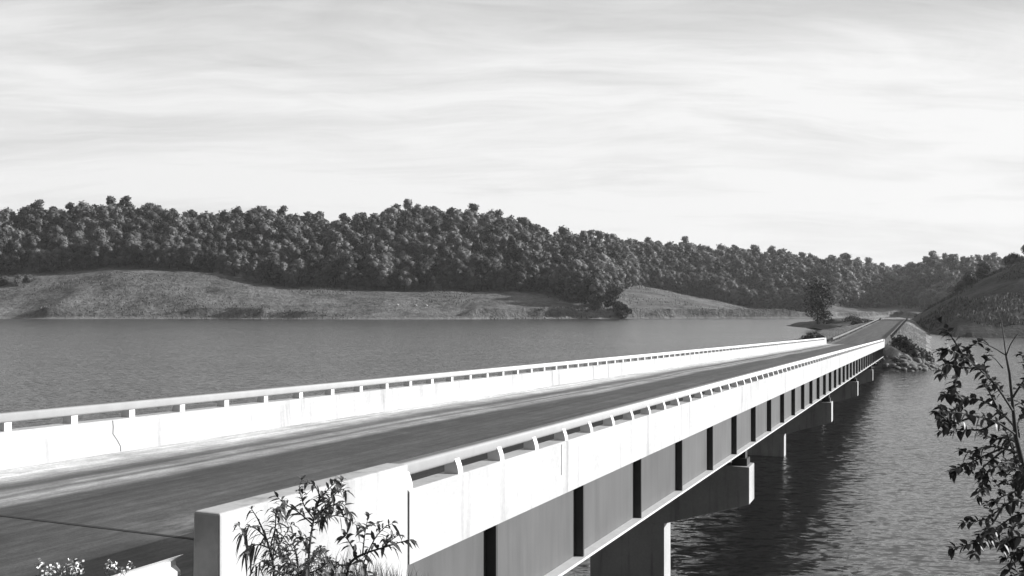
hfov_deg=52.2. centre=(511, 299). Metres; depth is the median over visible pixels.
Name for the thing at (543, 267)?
forest tree
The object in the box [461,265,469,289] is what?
forest tree
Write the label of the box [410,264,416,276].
forest tree
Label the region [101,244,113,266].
forest tree
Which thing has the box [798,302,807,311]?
forest tree
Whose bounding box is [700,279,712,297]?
forest tree
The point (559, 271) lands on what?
forest tree
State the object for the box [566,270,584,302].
forest tree
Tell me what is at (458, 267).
forest tree
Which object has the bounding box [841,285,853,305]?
forest tree
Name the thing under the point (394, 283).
forest tree
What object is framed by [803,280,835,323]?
tree
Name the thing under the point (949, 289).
forest tree
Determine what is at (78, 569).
flowering weed
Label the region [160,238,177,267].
forest tree
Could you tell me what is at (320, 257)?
forest tree
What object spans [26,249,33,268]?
forest tree
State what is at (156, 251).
forest tree
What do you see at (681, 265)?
forest tree
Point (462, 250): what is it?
forest tree
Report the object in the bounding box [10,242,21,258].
forest tree
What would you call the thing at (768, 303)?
forest tree
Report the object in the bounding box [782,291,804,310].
forest tree
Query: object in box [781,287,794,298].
forest tree
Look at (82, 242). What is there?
forest tree
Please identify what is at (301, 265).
forest tree
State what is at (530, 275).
forest tree
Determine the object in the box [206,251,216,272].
forest tree
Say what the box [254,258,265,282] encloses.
forest tree
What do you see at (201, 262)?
forest tree
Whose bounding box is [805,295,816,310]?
forest tree
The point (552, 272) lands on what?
forest tree
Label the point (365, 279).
forest tree
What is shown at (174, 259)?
forest tree
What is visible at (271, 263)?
forest tree
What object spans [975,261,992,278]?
bush
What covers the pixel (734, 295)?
forest tree
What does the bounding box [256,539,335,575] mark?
weed
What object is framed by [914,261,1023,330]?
hill grass
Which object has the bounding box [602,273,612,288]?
forest tree
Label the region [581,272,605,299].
forest tree
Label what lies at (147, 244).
forest tree
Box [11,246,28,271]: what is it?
forest tree
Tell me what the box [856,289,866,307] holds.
forest tree
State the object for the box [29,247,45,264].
forest tree
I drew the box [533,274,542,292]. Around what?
forest tree
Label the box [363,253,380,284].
forest tree
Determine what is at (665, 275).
forest tree
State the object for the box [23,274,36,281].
bush
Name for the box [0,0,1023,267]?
sky
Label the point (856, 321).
bush
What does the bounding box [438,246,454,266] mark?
forest tree
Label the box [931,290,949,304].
forest tree
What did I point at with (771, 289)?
forest tree
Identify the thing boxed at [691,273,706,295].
forest tree
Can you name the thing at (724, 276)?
forest tree
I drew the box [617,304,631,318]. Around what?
bush
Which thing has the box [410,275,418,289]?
forest tree
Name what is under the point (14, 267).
forest tree
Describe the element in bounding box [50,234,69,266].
forest tree
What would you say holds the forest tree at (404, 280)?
on the hills
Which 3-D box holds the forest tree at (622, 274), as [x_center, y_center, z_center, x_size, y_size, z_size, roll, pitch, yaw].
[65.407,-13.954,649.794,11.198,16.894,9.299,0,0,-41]
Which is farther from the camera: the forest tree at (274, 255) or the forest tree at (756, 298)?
the forest tree at (756, 298)
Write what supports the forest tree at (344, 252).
on the hills
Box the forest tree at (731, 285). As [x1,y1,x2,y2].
[724,279,739,300]
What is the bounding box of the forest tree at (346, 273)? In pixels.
[337,253,356,288]
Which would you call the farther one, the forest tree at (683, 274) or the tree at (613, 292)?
the forest tree at (683, 274)
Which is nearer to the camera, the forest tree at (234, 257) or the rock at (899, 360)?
the rock at (899, 360)
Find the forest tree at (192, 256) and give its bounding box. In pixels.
[185,251,198,270]
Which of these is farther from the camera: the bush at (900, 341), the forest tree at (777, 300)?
the forest tree at (777, 300)
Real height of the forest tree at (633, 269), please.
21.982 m
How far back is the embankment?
167.04 m
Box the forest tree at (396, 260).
[393,257,400,268]
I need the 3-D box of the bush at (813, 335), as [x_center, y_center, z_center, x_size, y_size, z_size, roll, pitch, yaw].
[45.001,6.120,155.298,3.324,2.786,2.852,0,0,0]
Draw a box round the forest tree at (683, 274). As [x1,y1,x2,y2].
[676,271,686,279]
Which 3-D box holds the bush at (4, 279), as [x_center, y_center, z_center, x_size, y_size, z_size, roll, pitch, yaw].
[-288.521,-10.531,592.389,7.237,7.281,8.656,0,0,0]
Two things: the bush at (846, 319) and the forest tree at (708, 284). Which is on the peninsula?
the bush at (846, 319)
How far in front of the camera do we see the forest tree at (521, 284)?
586.20 m
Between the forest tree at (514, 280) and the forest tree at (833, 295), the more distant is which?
the forest tree at (833, 295)
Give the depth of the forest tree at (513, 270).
600.29 m
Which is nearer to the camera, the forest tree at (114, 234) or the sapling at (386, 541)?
the sapling at (386, 541)
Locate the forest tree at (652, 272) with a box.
[647,264,657,286]
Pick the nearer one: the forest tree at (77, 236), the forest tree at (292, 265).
the forest tree at (292, 265)
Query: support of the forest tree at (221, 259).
on the hills
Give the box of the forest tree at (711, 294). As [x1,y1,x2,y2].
[709,289,713,298]
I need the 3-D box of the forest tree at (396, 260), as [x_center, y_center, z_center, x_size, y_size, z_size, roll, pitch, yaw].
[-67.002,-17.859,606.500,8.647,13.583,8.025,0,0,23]
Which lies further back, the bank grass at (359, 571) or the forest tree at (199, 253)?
the forest tree at (199, 253)
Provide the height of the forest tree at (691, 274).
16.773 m
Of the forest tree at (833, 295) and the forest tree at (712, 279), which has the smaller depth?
the forest tree at (833, 295)
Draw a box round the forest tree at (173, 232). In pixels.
[162,228,183,252]
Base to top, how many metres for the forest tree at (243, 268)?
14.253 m
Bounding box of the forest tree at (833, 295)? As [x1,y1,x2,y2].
[828,292,835,305]
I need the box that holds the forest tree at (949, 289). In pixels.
[946,284,955,293]
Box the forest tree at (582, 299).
[577,288,587,305]
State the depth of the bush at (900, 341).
149.87 m
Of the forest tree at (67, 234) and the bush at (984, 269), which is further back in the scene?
the forest tree at (67, 234)
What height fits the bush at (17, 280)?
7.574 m
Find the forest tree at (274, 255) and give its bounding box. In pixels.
[262,252,280,263]
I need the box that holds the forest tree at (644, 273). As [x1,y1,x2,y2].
[636,263,649,286]
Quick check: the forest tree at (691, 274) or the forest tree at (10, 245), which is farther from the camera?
the forest tree at (691, 274)
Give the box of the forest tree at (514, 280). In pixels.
[508,263,526,289]
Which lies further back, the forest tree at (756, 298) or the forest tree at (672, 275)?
the forest tree at (672, 275)
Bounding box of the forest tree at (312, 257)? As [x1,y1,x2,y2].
[305,253,319,278]
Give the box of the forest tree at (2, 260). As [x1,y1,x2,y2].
[0,253,4,273]
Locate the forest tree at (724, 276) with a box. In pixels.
[717,272,728,280]
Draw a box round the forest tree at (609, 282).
[605,277,612,287]
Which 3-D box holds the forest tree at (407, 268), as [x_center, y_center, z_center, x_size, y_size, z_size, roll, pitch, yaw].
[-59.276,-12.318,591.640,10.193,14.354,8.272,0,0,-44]
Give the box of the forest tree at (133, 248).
[122,238,145,264]
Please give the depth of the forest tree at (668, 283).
759.99 m
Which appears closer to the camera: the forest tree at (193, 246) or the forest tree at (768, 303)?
the forest tree at (193, 246)
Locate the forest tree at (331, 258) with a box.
[318,254,337,278]
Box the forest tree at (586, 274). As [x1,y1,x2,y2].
[580,270,591,283]
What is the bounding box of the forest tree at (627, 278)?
[624,271,631,287]
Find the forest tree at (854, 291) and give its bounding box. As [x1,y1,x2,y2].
[845,280,859,306]
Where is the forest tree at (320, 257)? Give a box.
[317,254,323,275]
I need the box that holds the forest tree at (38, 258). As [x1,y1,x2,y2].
[30,251,47,272]
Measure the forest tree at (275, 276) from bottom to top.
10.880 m
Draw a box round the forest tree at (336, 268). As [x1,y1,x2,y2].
[328,257,348,286]
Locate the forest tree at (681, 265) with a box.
[676,261,685,272]
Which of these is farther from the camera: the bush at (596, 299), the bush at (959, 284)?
the bush at (596, 299)
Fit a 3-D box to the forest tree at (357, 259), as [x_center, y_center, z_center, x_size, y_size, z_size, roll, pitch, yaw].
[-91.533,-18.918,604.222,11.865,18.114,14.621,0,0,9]
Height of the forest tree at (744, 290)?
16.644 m
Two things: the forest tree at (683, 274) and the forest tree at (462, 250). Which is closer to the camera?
the forest tree at (462, 250)
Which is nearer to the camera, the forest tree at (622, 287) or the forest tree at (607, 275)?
the forest tree at (607, 275)
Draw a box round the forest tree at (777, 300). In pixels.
[773,296,782,308]
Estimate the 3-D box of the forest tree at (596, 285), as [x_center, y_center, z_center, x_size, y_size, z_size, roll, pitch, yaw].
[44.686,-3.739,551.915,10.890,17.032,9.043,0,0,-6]
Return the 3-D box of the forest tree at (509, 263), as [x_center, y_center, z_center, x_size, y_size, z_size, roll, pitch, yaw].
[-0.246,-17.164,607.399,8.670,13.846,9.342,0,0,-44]
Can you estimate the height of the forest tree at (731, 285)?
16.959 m
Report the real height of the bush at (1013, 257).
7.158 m
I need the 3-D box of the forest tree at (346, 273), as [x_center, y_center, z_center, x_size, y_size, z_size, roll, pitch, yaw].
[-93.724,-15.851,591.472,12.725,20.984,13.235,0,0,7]
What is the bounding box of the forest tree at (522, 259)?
[519,256,527,266]
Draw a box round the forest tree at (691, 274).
[689,271,697,292]
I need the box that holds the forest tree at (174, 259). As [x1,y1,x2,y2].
[170,253,183,269]
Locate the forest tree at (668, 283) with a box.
[664,277,671,289]
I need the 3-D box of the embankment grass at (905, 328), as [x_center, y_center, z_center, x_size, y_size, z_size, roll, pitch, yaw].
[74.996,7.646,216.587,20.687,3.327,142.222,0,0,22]
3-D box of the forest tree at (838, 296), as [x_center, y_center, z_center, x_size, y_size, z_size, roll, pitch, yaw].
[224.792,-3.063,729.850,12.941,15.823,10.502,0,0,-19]
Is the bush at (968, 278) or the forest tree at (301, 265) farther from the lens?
the forest tree at (301, 265)
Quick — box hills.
[0,230,1023,336]
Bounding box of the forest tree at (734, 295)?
[729,289,739,303]
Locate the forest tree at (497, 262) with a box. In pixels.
[481,256,504,280]
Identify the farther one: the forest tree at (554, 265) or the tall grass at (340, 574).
the forest tree at (554, 265)
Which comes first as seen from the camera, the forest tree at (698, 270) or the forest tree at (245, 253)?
the forest tree at (245, 253)
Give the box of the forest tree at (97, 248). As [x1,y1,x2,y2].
[87,226,109,266]
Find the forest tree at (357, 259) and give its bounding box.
[350,251,362,277]
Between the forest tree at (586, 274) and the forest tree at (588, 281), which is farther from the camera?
the forest tree at (586, 274)
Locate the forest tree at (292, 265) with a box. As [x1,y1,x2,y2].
[288,263,295,270]
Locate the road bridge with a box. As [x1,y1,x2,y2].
[0,338,884,575]
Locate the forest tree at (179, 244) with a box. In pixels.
[175,241,185,257]
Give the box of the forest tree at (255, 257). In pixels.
[250,253,259,262]
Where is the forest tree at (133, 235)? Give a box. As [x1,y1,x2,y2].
[121,230,142,246]
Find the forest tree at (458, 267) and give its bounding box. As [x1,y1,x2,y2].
[447,258,469,289]
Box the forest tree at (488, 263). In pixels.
[478,257,498,288]
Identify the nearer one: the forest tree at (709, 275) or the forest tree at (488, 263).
the forest tree at (488, 263)
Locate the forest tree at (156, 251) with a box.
[146,241,161,268]
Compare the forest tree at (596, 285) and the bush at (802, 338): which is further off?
the forest tree at (596, 285)
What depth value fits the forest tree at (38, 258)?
617.15 m
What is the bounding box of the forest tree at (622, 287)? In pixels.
[620,281,625,292]
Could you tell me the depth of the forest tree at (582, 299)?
560.06 m
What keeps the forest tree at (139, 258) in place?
on the hills
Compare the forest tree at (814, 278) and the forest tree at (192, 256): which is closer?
the forest tree at (192, 256)
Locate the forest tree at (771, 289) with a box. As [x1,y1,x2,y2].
[764,277,778,296]
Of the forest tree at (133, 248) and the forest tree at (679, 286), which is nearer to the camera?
the forest tree at (133, 248)
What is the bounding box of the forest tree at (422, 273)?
[413,254,435,288]
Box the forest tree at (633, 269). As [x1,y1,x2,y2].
[628,257,641,281]
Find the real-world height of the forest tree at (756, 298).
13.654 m
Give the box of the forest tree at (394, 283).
[388,269,400,290]
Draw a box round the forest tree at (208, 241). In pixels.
[201,233,217,270]
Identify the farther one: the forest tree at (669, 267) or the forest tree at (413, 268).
the forest tree at (669, 267)
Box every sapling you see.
[232,499,299,575]
[268,475,361,568]
[314,512,418,575]
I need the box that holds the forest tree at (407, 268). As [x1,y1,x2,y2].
[399,266,414,284]
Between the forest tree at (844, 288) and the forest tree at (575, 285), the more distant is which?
the forest tree at (844, 288)
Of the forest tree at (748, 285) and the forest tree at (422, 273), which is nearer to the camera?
the forest tree at (422, 273)
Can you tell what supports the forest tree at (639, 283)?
on the hills
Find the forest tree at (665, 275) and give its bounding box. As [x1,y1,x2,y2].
[655,268,670,288]
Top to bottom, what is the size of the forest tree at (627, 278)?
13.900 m
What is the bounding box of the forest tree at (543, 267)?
[537,263,548,278]
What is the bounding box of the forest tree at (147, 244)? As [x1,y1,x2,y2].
[138,239,155,266]
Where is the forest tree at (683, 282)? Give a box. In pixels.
[677,277,684,292]
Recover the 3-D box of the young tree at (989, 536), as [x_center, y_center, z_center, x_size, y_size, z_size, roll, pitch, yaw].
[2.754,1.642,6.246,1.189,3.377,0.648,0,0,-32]
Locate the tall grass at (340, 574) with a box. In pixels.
[257,539,426,575]
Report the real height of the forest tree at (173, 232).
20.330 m
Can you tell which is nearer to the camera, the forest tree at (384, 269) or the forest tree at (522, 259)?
the forest tree at (384, 269)
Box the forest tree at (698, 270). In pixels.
[690,265,704,287]
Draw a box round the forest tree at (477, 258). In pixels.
[471,254,483,267]
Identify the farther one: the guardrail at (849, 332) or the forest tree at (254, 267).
the forest tree at (254, 267)
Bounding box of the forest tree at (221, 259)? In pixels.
[213,253,227,272]
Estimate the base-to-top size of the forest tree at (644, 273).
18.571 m
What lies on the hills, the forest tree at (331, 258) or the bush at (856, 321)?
the forest tree at (331, 258)
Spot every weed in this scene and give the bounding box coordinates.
[35,557,135,575]
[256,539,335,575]
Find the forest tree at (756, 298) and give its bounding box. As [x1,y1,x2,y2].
[752,290,759,307]
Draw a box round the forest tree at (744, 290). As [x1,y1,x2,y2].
[736,284,749,305]
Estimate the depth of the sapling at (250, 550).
7.19 m
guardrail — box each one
[113,554,182,575]
[831,318,880,341]
[890,318,907,337]
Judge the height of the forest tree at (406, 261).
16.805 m
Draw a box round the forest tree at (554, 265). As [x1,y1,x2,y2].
[547,263,558,274]
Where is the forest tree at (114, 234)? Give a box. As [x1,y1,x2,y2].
[106,228,125,249]
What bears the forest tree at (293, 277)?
on the hills
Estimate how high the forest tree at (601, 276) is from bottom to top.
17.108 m
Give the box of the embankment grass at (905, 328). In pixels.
[824,322,925,358]
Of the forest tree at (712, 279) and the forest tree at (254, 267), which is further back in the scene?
the forest tree at (712, 279)
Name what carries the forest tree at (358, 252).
on the hills
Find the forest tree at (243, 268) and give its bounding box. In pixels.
[238,258,252,278]
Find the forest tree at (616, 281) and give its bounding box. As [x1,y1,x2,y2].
[604,269,622,286]
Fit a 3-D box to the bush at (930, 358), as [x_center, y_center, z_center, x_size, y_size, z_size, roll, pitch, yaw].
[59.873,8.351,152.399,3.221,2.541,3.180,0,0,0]
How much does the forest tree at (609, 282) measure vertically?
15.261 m
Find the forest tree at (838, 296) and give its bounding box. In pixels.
[826,284,842,305]
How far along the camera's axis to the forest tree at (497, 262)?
596.93 m
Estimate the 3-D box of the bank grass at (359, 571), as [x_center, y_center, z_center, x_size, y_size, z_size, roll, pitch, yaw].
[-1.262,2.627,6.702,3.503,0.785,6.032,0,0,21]
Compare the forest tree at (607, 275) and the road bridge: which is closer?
the road bridge
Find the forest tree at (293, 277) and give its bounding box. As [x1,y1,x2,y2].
[288,270,298,285]
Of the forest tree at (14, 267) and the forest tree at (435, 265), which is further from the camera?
the forest tree at (14, 267)
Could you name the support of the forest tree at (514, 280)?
on the hills
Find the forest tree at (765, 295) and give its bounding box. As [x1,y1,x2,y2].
[760,290,771,308]
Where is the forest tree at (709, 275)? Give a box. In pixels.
[707,272,716,288]
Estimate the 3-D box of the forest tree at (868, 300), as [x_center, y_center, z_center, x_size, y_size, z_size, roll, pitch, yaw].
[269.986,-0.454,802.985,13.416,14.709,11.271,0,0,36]
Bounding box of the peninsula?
[786,318,930,333]
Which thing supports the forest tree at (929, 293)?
on the hills
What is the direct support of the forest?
on the hills
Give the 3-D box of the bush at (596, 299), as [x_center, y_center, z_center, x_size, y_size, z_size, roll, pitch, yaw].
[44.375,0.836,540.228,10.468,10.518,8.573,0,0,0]
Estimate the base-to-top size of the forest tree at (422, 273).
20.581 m
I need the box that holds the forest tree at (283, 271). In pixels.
[278,262,289,286]
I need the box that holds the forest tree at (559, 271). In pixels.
[555,263,567,296]
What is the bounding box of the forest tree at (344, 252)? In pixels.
[339,249,349,256]
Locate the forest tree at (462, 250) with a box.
[454,246,471,272]
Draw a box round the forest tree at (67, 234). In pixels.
[60,231,71,252]
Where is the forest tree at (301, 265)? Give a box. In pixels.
[290,258,307,283]
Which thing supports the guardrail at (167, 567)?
on the road shoulder
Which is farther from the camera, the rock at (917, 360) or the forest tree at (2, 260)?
the forest tree at (2, 260)
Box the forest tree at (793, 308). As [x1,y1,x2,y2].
[788,303,797,310]
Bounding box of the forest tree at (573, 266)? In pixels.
[567,260,579,275]
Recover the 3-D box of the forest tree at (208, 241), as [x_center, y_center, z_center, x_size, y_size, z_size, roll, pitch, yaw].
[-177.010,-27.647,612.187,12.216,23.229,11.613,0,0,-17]
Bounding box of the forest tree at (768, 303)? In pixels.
[764,298,773,308]
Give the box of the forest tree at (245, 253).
[239,249,251,263]
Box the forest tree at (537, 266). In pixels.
[525,263,540,280]
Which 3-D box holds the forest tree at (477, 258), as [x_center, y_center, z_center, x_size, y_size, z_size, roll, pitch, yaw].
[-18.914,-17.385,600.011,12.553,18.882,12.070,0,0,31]
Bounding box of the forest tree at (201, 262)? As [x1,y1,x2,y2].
[196,255,208,270]
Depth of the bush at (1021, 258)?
384.73 m
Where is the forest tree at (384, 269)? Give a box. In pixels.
[375,259,393,289]
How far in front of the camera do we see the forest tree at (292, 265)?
607.28 m
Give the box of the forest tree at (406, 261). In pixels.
[396,256,414,270]
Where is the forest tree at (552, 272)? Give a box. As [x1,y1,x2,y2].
[548,269,554,290]
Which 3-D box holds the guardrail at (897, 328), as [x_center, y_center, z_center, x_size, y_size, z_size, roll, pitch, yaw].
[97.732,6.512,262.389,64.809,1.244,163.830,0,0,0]
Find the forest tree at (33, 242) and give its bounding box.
[26,236,37,256]
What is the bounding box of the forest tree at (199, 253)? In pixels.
[194,249,204,268]
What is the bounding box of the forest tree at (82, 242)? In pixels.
[72,240,87,253]
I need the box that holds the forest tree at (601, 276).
[590,273,606,293]
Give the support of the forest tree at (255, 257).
on the hills
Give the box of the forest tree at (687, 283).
[682,274,691,293]
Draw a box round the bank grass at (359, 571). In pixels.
[268,547,418,575]
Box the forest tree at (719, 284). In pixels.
[714,276,727,301]
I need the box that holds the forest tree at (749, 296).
[743,292,753,306]
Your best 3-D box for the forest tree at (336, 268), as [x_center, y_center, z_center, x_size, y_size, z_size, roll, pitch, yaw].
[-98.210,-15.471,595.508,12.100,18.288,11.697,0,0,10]
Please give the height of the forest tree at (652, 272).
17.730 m
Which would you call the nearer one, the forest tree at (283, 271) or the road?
the road
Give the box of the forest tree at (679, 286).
[673,272,682,290]
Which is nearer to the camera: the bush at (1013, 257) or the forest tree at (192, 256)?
the bush at (1013, 257)
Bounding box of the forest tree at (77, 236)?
[69,231,91,252]
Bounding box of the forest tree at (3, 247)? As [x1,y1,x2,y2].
[0,239,7,253]
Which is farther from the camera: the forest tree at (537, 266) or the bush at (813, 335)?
the forest tree at (537, 266)
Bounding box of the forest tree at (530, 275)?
[525,259,536,291]
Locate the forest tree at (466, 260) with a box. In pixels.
[460,253,477,274]
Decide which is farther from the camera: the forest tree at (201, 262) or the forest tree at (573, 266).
the forest tree at (201, 262)
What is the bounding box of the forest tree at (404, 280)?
[398,270,411,290]
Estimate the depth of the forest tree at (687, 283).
759.15 m
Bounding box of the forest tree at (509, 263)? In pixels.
[506,259,514,273]
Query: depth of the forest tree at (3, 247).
635.83 m
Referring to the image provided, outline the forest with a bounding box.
[0,195,1023,307]
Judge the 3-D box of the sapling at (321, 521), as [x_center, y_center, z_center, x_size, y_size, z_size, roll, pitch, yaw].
[-1.401,1.948,7.329,0.728,1.436,0.605,0,0,0]
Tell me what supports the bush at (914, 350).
on the embankment
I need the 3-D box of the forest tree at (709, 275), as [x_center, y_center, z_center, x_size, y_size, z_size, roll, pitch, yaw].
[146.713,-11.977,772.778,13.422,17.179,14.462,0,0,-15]
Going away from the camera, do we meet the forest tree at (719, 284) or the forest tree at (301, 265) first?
the forest tree at (301, 265)
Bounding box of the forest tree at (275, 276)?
[267,269,281,285]
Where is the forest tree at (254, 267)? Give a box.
[248,260,257,275]
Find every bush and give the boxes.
[0,275,8,285]
[13,275,21,285]
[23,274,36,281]
[588,291,606,309]
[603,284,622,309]
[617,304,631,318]
[801,332,827,342]
[803,332,821,339]
[842,315,858,321]
[850,318,868,324]
[889,334,912,348]
[899,342,927,358]
[921,349,934,361]
[953,281,965,291]
[961,271,977,284]
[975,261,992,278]
[1002,252,1019,267]
[1017,245,1023,261]
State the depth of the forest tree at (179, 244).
621.86 m
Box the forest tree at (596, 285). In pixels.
[588,277,605,298]
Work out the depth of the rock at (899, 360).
144.22 m
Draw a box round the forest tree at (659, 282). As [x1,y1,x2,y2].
[655,269,663,287]
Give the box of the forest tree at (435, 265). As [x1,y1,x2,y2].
[427,254,441,276]
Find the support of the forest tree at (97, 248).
on the hills
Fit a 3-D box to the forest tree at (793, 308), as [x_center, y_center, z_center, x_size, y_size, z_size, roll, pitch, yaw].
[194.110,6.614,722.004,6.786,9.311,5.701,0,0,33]
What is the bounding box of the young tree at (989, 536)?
[929,292,1023,575]
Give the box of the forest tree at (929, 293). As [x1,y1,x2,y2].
[922,288,936,308]
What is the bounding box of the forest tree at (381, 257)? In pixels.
[374,252,393,269]
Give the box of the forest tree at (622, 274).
[614,264,626,285]
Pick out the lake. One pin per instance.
(860, 485)
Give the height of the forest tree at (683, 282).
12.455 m
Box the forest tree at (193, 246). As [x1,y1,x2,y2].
[182,242,203,258]
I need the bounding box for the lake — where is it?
[0,317,1023,575]
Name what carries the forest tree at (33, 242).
on the hills
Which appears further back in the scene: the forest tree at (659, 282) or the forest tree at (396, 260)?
the forest tree at (659, 282)
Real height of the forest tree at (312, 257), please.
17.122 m
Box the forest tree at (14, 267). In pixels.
[7,256,22,273]
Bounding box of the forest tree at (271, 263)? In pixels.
[262,257,280,283]
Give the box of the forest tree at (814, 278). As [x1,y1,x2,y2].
[808,275,819,292]
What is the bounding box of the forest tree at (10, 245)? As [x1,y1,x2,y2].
[5,241,14,259]
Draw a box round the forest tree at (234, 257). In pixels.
[224,250,242,275]
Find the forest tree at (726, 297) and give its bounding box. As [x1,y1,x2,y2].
[722,289,730,301]
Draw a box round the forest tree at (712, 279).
[709,274,719,299]
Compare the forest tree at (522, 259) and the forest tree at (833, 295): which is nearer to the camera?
the forest tree at (522, 259)
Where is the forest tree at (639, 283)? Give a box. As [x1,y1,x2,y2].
[636,267,642,286]
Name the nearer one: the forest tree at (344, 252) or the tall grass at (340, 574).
the tall grass at (340, 574)
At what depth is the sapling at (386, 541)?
6.99 m
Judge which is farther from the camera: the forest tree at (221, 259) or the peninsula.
the forest tree at (221, 259)
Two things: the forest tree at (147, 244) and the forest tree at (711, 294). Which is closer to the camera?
the forest tree at (147, 244)
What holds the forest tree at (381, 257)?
on the hills
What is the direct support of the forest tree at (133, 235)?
on the hills
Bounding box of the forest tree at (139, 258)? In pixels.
[136,253,143,267]
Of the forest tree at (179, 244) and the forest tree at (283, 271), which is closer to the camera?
the forest tree at (283, 271)
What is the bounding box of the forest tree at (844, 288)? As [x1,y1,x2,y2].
[838,281,850,305]
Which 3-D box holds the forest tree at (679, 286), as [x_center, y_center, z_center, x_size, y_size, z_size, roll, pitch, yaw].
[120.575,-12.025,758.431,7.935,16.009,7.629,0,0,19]
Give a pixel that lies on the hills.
(372, 302)
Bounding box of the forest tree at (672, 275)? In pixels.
[666,269,675,288]
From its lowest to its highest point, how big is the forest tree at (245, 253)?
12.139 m
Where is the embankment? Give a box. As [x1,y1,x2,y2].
[791,319,934,370]
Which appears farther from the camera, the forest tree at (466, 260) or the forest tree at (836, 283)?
the forest tree at (836, 283)
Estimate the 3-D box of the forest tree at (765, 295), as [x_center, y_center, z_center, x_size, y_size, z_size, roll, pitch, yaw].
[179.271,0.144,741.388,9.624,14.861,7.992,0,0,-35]
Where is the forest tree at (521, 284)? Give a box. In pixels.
[516,270,526,291]
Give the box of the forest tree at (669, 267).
[667,265,677,272]
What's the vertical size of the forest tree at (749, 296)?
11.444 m
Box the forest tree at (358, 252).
[355,249,362,270]
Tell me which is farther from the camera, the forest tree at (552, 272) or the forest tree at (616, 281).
the forest tree at (616, 281)
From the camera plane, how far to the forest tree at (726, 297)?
753.38 m
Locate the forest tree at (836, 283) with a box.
[830,281,844,301]
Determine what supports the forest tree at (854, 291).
on the hills
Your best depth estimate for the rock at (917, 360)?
145.01 m
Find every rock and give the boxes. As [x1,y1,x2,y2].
[896,358,906,362]
[913,357,920,362]
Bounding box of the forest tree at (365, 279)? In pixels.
[359,271,371,289]
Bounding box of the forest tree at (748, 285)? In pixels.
[744,282,752,290]
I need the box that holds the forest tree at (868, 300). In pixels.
[863,290,872,306]
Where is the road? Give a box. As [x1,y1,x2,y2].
[832,319,904,344]
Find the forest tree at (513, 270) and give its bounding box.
[511,261,523,274]
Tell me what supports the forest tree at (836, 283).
on the hills

